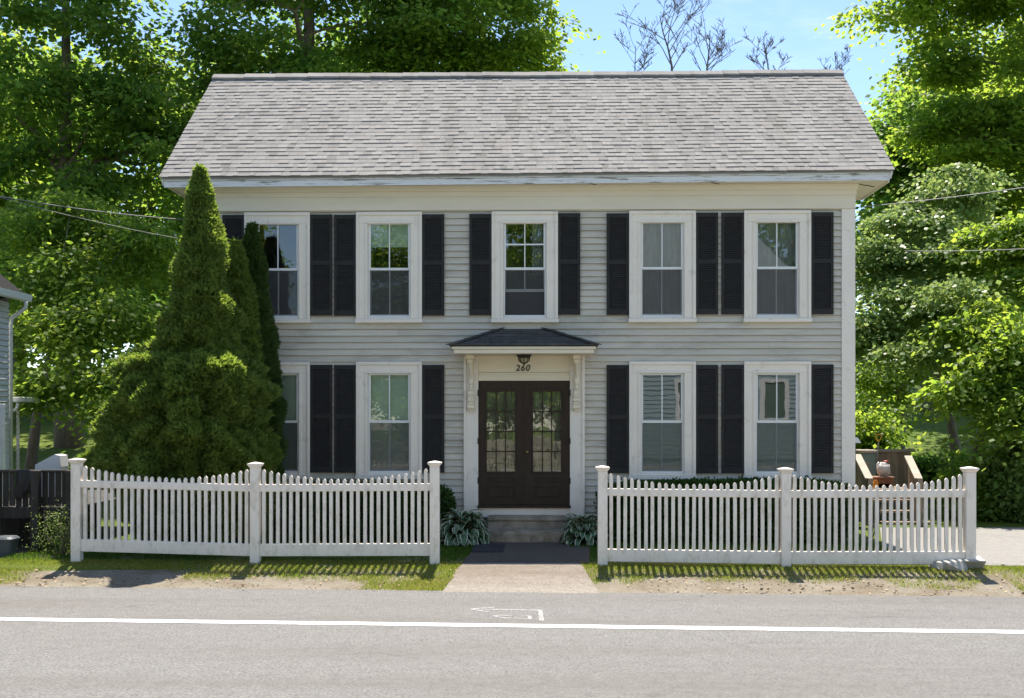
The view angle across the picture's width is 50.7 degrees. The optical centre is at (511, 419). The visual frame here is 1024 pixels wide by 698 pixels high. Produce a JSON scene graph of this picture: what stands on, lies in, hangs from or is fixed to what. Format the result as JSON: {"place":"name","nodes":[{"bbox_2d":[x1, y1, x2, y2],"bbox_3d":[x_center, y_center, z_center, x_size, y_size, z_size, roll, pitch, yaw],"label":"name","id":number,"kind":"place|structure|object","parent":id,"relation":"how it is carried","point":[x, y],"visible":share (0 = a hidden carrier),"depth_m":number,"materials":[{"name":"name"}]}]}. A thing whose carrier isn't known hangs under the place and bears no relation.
{"place":"outdoors","nodes":[
{"label":"outdoors","id":0,"kind":"place"},
{"bbox_2d":[17,543,68,556],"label":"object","id":1,"kind":"structure","parent":0,"point":[21,547],"depth_m":16.41,"materials":[{"name":"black plant"}]},
{"bbox_2d":[0,535,19,556],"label":"rubbish bin","id":2,"kind":"object","parent":1,"relation":"on","point":[8,544],"visible":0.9,"depth_m":15.39,"materials":[{"name":"grey metal"}]},
{"bbox_2d":[0,0,1021,367],"label":"sky","id":3,"kind":"structure","parent":0,"point":[796,21],"materials":[{"name":"blue"}]},
{"bbox_2d":[0,586,1023,697],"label":"road","id":4,"kind":"structure","parent":0,"point":[58,659],"depth_m":9.97,"materials":[{"name":"grey asphalt"}]},
{"bbox_2d":[0,617,1023,633],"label":"road edge line","id":5,"kind":"object","parent":4,"relation":"on","point":[521,625],"visible":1,"depth_m":10.96,"materials":[{"name":"paint"}]},
{"bbox_2d":[0,554,1023,596],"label":"verge","id":6,"kind":"structure","parent":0,"point":[79,577],"depth_m":13.69,"materials":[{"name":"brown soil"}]},
{"bbox_2d":[2,564,1020,596],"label":"verge pebbles","id":7,"kind":"object","parent":6,"relation":"on","point":[452,570],"visible":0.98,"depth_m":13.59,"materials":[{"name":"stone"}]},
{"bbox_2d":[0,562,1023,596],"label":"dry leaves","id":8,"kind":"object","parent":6,"relation":"on","point":[56,580],"visible":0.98,"depth_m":13.69,"materials":[{"name":"brown plant"}]},
{"bbox_2d":[0,367,1023,570],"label":"ground","id":9,"kind":"structure","parent":0,"point":[47,449],"depth_m":32.16,"materials":[{"name":"green plant"}]},
{"bbox_2d":[0,274,38,501],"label":"neighbour house","id":10,"kind":"structure","parent":9,"relation":"on","point":[9,290],"depth_m":22.16,"materials":[{"name":"plastic"}]},
{"bbox_2d":[0,33,78,375],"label":"maple tree","id":11,"kind":"object","parent":9,"relation":"on","point":[18,358],"visible":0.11,"depth_m":40.46,"materials":[{"name":"green plant"}]},
{"bbox_2d":[16,493,93,556],"bbox_3d":[-6.515,1.654,15.666,1.344,1.215,1.265,0,0,1],"label":"shrub","id":12,"kind":"object","parent":9,"relation":"on","point":[61,547],"visible":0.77,"depth_m":15.57,"materials":[{"name":"green plant"}]},
{"bbox_2d":[0,470,116,550],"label":"raised deck","id":13,"kind":"structure","parent":9,"relation":"on","point":[16,516],"depth_m":16.26,"materials":[{"name":"black wood"}]},
{"bbox_2d":[15,470,30,500],"bbox_3d":[-7.324,0.979,16.203,0.253,0.470,0.065,0,0,1],"label":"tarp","id":14,"kind":"object","parent":13,"relation":"hanging from","point":[23,484],"visible":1,"depth_m":16.20,"materials":[{"name":"grey plastic"}]},
{"bbox_2d":[35,454,68,502],"bbox_3d":[-7.244,0.918,17.009,0.410,0.764,0.280,0,0,1],"label":"grill cover","id":15,"kind":"object","parent":13,"relation":"on","point":[57,462],"visible":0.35,"depth_m":16.87,"materials":[{"name":"white metal"}]},
{"bbox_2d":[0,21,132,378],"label":"maple tree","id":16,"kind":"object","parent":9,"relation":"on","point":[45,48],"visible":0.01,"depth_m":50.19,"materials":[{"name":"green plant"}]},
{"bbox_2d":[0,182,182,469],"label":"young maple tree","id":17,"kind":"object","parent":9,"relation":"on","point":[102,310],"visible":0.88,"depth_m":25.50,"materials":[{"name":"green plant"}]},
{"bbox_2d":[0,0,195,448],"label":"maple tree","id":18,"kind":"object","parent":9,"relation":"on","point":[115,104],"visible":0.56,"depth_m":32.35,"materials":[{"name":"green plant"}]},
{"bbox_2d":[1,21,215,364],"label":"maple tree","id":19,"kind":"object","parent":9,"relation":"on","point":[139,210],"visible":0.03,"depth_m":43.72,"materials":[{"name":"green plant"}]},
{"bbox_2d":[68,162,282,542],"bbox_3d":[-4.996,-0.884,16.434,2.742,6.088,2.794,0,0,20],"label":"arborvitae","id":20,"kind":"object","parent":9,"relation":"on","point":[183,402],"visible":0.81,"depth_m":15.73,"materials":[{"name":"green plant"}]},
{"bbox_2d":[67,458,441,564],"bbox_3d":[-3.519,1.327,14.744,5.154,1.606,0.194,0,0,3],"label":"picket fence","id":21,"kind":"object","parent":9,"relation":"on","point":[255,549],"visible":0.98,"depth_m":14.72,"materials":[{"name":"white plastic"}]},
{"bbox_2d":[225,236,283,542],"bbox_3d":[-4.112,-0.368,17.018,1.047,5.056,1.035,0,0,41],"label":"arborvitae","id":22,"kind":"object","parent":9,"relation":"on","point":[239,281],"visible":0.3,"depth_m":16.87,"materials":[{"name":"green plant"}]},
{"bbox_2d":[241,221,289,541],"bbox_3d":[-4.060,-0.524,17.261,0.991,5.368,0.966,0,0,1],"label":"arborvitae","id":23,"kind":"object","parent":9,"relation":"on","point":[252,243],"visible":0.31,"depth_m":17.15,"materials":[{"name":"green plant"}]},
{"bbox_2d":[187,8,385,100],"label":"maple tree","id":24,"kind":"object","parent":9,"relation":"on","point":[316,41],"depth_m":46.68,"materials":[{"name":"green plant"}]},
{"bbox_2d":[118,0,536,185],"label":"maple tree","id":25,"kind":"object","parent":9,"relation":"on","point":[228,49],"visible":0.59,"depth_m":33.28,"materials":[{"name":"green plant"}]},
{"bbox_2d":[281,478,457,541],"bbox_3d":[-2.273,1.496,17.307,2.814,1.138,0.990,0,0,1],"label":"hedge","id":26,"kind":"object","parent":9,"relation":"on","point":[447,499],"visible":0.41,"depth_m":17.02,"materials":[{"name":"green plant"}]},
{"bbox_2d":[0,538,895,562],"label":"lawn grass","id":27,"kind":"structure","parent":9,"relation":"on","point":[443,552],"depth_m":15.46,"materials":[{"name":"green plant"}]},
{"bbox_2d":[319,0,605,72],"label":"maple tree","id":28,"kind":"object","parent":9,"relation":"on","point":[513,56],"visible":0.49,"depth_m":34.70,"materials":[{"name":"green plant"}]},
{"bbox_2d":[440,508,491,545],"bbox_3d":[-0.794,1.703,16.969,0.958,0.614,0.956,0,0,1],"label":"hosta","id":29,"kind":"object","parent":9,"relation":"on","point":[469,527],"visible":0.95,"depth_m":16.75,"materials":[{"name":"green plant"}]},
{"bbox_2d":[159,69,894,539],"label":"house","id":30,"kind":"structure","parent":9,"relation":"on","point":[521,293],"depth_m":17.78,"materials":[{"name":"wood"}]},
{"bbox_2d":[0,197,179,238],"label":"power line","id":31,"kind":"object","parent":30,"relation":"attached to","point":[89,220],"visible":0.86,"depth_m":18.17,"materials":[{"name":"grey rubber"}]},
{"bbox_2d":[0,196,182,219],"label":"power line","id":32,"kind":"object","parent":30,"relation":"attached to","point":[91,210],"visible":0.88,"depth_m":18.03,"materials":[{"name":"grey rubber"}]},
{"bbox_2d":[244,212,310,322],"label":"window","id":33,"kind":"structure","parent":30,"relation":"in","point":[285,236],"depth_m":17.89,"materials":[{"name":"white paint"}]},
{"bbox_2d":[280,362,310,478],"bbox_3d":[-3.877,0.008,17.903,1.115,1.934,0.220,0,0,1],"label":"window","id":34,"kind":"structure","parent":30,"relation":"in","point":[296,375],"depth_m":17.83,"materials":[{"name":"white paint"}]},
{"bbox_2d":[355,212,422,324],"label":"window","id":35,"kind":"structure","parent":30,"relation":"in","point":[388,244],"depth_m":17.84,"materials":[{"name":"white paint"}]},
{"bbox_2d":[355,362,422,478],"bbox_3d":[-2.025,0.008,17.860,1.115,1.934,0.220,0,0,1],"label":"window","id":36,"kind":"structure","parent":30,"relation":"in","point":[388,394],"depth_m":17.84,"materials":[{"name":"white paint"}]},
{"bbox_2d":[477,381,523,504],"bbox_3d":[-0.185,0.378,17.790,0.761,2.035,0.135,0,0,1],"label":"door","id":37,"kind":"structure","parent":30,"relation":"in","point":[500,440],"depth_m":17.79,"materials":[{"name":"brown paint"}]},
{"bbox_2d":[491,211,558,322],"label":"window","id":38,"kind":"structure","parent":30,"relation":"in","point":[524,243],"depth_m":17.79,"materials":[{"name":"white paint"}]},
{"bbox_2d":[524,381,570,504],"bbox_3d":[0.582,0.378,17.773,0.761,2.035,0.135,0,0,1],"label":"door","id":39,"kind":"structure","parent":30,"relation":"in","point":[547,403],"depth_m":17.78,"materials":[{"name":"brown paint"}]},
{"bbox_2d":[628,210,696,322],"bbox_3d":[2.465,-2.513,17.760,1.115,1.826,0.223,0,0,1],"label":"window","id":40,"kind":"structure","parent":30,"relation":"in","point":[662,244],"depth_m":17.73,"materials":[{"name":"white paint"}]},
{"bbox_2d":[628,361,696,479],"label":"window","id":41,"kind":"structure","parent":30,"relation":"in","point":[662,394],"depth_m":17.73,"materials":[{"name":"white paint"}]},
{"bbox_2d":[743,210,811,321],"bbox_3d":[4.340,-2.513,17.717,1.115,1.826,0.223,0,0,1],"label":"window","id":42,"kind":"structure","parent":30,"relation":"in","point":[777,243],"depth_m":17.69,"materials":[{"name":"white paint"}]},
{"bbox_2d":[743,361,811,478],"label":"window","id":43,"kind":"structure","parent":30,"relation":"in","point":[777,394],"depth_m":17.69,"materials":[{"name":"white paint"}]},
{"bbox_2d":[856,187,1023,207],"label":"power line","id":44,"kind":"object","parent":30,"relation":"attached to","point":[939,198],"visible":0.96,"depth_m":17.25,"materials":[{"name":"black rubber"}]},
{"bbox_2d":[487,515,566,541],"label":"stone steps","id":45,"kind":"structure","parent":9,"relation":"on","point":[524,528],"depth_m":17.42,"materials":[{"name":"stone"}]},
{"bbox_2d":[559,513,608,545],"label":"hosta","id":46,"kind":"object","parent":9,"relation":"on","point":[580,529],"visible":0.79,"depth_m":16.74,"materials":[{"name":"green plant"}]},
{"bbox_2d":[614,14,659,70],"bbox_3d":[4.281,-6.653,37.001,1.547,14.521,1.042,0,0,24],"label":"bare tree","id":47,"kind":"object","parent":9,"relation":"on","point":[641,45],"visible":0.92,"depth_m":37.02,"materials":[{"name":"grey wood"}]},
{"bbox_2d":[616,0,708,70],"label":"bare tree","id":48,"kind":"object","parent":9,"relation":"on","point":[676,33],"visible":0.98,"depth_m":33.95,"materials":[{"name":"grey wood"}]},
{"bbox_2d":[684,0,741,70],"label":"bare tree","id":49,"kind":"object","parent":9,"relation":"on","point":[719,49],"visible":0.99,"depth_m":34.79,"materials":[{"name":"grey wood"}]},
{"bbox_2d":[593,475,881,543],"bbox_3d":[3.590,1.462,17.169,4.607,1.208,1.042,0,0,1],"label":"hedge","id":50,"kind":"object","parent":9,"relation":"on","point":[690,482],"visible":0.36,"depth_m":16.86,"materials":[{"name":"green plant"}]},
{"bbox_2d":[744,28,792,69],"bbox_3d":[8.417,-6.115,35.534,1.608,13.682,0.938,0,0,-19],"label":"bare tree","id":51,"kind":"object","parent":9,"relation":"on","point":[764,51],"visible":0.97,"depth_m":35.58,"materials":[{"name":"grey wood"}]},
{"bbox_2d":[595,465,978,566],"bbox_3d":[3.615,1.366,14.339,5.006,1.512,0.194,0,0,3],"label":"picket fence","id":52,"kind":"object","parent":9,"relation":"on","point":[785,555],"visible":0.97,"depth_m":14.31,"materials":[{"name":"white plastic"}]},
{"bbox_2d":[817,44,850,70],"bbox_3d":[11.261,-6.256,37.625,1.156,13.493,0.832,0,0,36],"label":"bare tree","id":53,"kind":"object","parent":9,"relation":"on","point":[843,59],"visible":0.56,"depth_m":37.51,"materials":[{"name":"grey wood"}]},
{"bbox_2d":[855,437,860,484],"bbox_3d":[6.077,1.128,20.347,0.818,1.665,0.600,0,0,1],"label":"post","id":54,"kind":"object","parent":9,"relation":"on","point":[857,440],"visible":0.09,"depth_m":20.06,"materials":[{"name":"white wood"}]},
{"bbox_2d":[855,405,921,448],"bbox_3d":[8.830,0.788,26.830,2.352,2.344,2.615,0,0,-25],"label":"shrub","id":55,"kind":"object","parent":9,"relation":"on","point":[869,425],"visible":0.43,"depth_m":26.23,"materials":[{"name":"green plant"}]},
{"bbox_2d":[856,449,929,525],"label":"wooden deck","id":56,"kind":"structure","parent":9,"relation":"on","point":[903,467],"depth_m":20.97,"materials":[{"name":"brown wood"}]},
{"bbox_2d":[874,434,881,475],"bbox_3d":[7.645,0.812,22.675,0.238,1.037,0.387,0,0,22],"label":"shovel","id":57,"kind":"object","parent":56,"relation":"on","point":[878,441],"visible":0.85,"depth_m":22.72,"materials":[{"name":"brown wood"}]},
{"bbox_2d":[872,476,894,487],"bbox_3d":[7.359,1.232,21.534,0.422,0.213,0.450,0,0,1],"label":"wooden crate","id":58,"kind":"object","parent":56,"relation":"on","point":[887,481],"visible":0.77,"depth_m":21.34,"materials":[{"name":"red wood"}]},
{"bbox_2d":[876,460,890,475],"bbox_3d":[7.390,0.964,21.518,0.274,0.314,0.180,0,0,1],"label":"plastic jug","id":59,"kind":"object","parent":58,"relation":"on","point":[883,468],"visible":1,"depth_m":21.47,"materials":[{"name":"white plastic"}]},
{"bbox_2d":[872,443,926,481],"bbox_3d":[9.019,1.431,25.144,2.883,1.756,2.627,0,0,1],"label":"shrub","id":60,"kind":"object","parent":9,"relation":"on","point":[898,447],"depth_m":25.34,"materials":[{"name":"green plant"}]},
{"bbox_2d":[855,333,970,450],"bbox_3d":[11.114,-0.836,30.603,5.632,4.320,4.727,0,0,1],"label":"young maple tree","id":61,"kind":"object","parent":9,"relation":"on","point":[868,384],"visible":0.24,"depth_m":30.16,"materials":[{"name":"green plant"}]},
{"bbox_2d":[813,0,1023,225],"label":"maple tree","id":62,"kind":"object","parent":9,"relation":"on","point":[992,137],"visible":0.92,"depth_m":37.51,"materials":[{"name":"green plant"}]},
{"bbox_2d":[855,35,1021,313],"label":"maple tree","id":63,"kind":"object","parent":9,"relation":"on","point":[873,115],"visible":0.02,"depth_m":50.35,"materials":[{"name":"green plant"}]},
{"bbox_2d":[855,162,1023,457],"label":"sumac tree","id":64,"kind":"object","parent":9,"relation":"on","point":[887,262],"visible":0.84,"depth_m":24.95,"materials":[{"name":"green plant"}]},
{"bbox_2d":[855,65,1023,411],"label":"maple tree","id":65,"kind":"object","parent":9,"relation":"on","point":[900,173],"visible":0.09,"depth_m":42.02,"materials":[{"name":"green plant"}]},
{"bbox_2d":[912,442,971,500],"bbox_3d":[9.723,1.392,24.489,2.213,1.786,2.692,0,0,29],"label":"shrub","id":66,"kind":"object","parent":9,"relation":"on","point":[926,464],"visible":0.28,"depth_m":23.96,"materials":[{"name":"green plant"}]},
{"bbox_2d":[928,559,967,571],"bbox_3d":[5.749,1.913,14.143,0.464,0.179,0.374,0,0,-11],"label":"concrete chunk","id":67,"kind":"object","parent":9,"relation":"on","point":[959,565],"visible":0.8,"depth_m":14.01,"materials":[{"name":"grey concrete"}]},
{"bbox_2d":[874,17,1023,355],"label":"maple tree","id":68,"kind":"object","parent":9,"relation":"on","point":[974,46],"visible":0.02,"depth_m":45.75,"materials":[{"name":"green plant"}]},
{"bbox_2d":[896,207,1023,470],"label":"maple tree","id":69,"kind":"object","parent":9,"relation":"on","point":[1008,233],"visible":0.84,"depth_m":21.91,"materials":[{"name":"green plant"}]},
{"bbox_2d":[923,442,1021,523],"bbox_3d":[9.448,1.434,21.566,2.633,2.210,2.352,0,0,22],"label":"shrub","id":70,"kind":"object","parent":9,"relation":"on","point":[982,501],"visible":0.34,"depth_m":21.23,"materials":[{"name":"green plant"}]},
{"bbox_2d":[923,310,1023,519],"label":"young maple tree","id":71,"kind":"object","parent":9,"relation":"on","point":[976,351],"visible":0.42,"depth_m":21.23,"materials":[{"name":"green plant"}]},
{"bbox_2d":[976,437,1023,524],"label":"shrub","id":72,"kind":"object","parent":9,"relation":"on","point":[1010,476],"visible":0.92,"depth_m":20.70,"materials":[{"name":"green plant"}]},
{"bbox_2d":[442,563,598,592],"bbox_3d":[0.124,2.014,13.833,1.929,0.164,1.648,0,0,1],"label":"apron","id":73,"kind":"object","parent":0,"point":[539,577],"visible":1,"depth_m":13.79,"materials":[{"name":"concrete"}]},
{"bbox_2d":[463,542,589,562],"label":"front path","id":74,"kind":"structure","parent":0,"point":[536,552],"depth_m":15.50,"materials":[{"name":"concrete"}]},
{"bbox_2d":[471,544,504,551],"bbox_3d":[-0.353,1.922,16.236,0.466,0.014,1.006,0,0,1],"label":"doormat","id":75,"kind":"object","parent":74,"relation":"on","point":[489,548],"visible":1,"depth_m":16.09,"materials":[{"name":"grey rubber"}]},
{"bbox_2d":[855,449,877,479],"bbox_3d":[7.325,0.978,22.415,0.345,0.725,0.610,0,0,1],"label":"storage bin","id":76,"kind":"object","parent":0,"point":[868,456],"visible":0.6,"depth_m":22.14,"materials":[{"name":"green plastic"}]},
{"bbox_2d":[873,480,877,487],"bbox_3d":[7.135,1.259,21.194,0.104,0.160,0.104,0,0,1],"label":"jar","id":77,"kind":"object","parent":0,"point":[875,482],"visible":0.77,"depth_m":21.16,"materials":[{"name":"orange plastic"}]},
{"bbox_2d":[880,527,1023,568],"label":"driveway","id":78,"kind":"structure","parent":0,"point":[998,546],"depth_m":17.19,"materials":[{"name":"beige concrete"}]},
{"bbox_2d":[947,556,985,569],"bbox_3d":[5.962,1.903,14.262,0.494,0.181,0.456,0,0,12],"label":"concrete chunk","id":79,"kind":"object","parent":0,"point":[979,562],"visible":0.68,"depth_m":14.07,"materials":[{"name":"grey concrete"}]},
{"bbox_2d":[914,249,1020,251],"bbox_3d":[9.076,-3.207,20.049,3.672,0.277,0.014,0,0,44],"label":"power line","id":80,"kind":"object","parent":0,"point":[967,250],"visible":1,"depth_m":20.42,"materials":[{"name":"grey rubber"}]}
]}

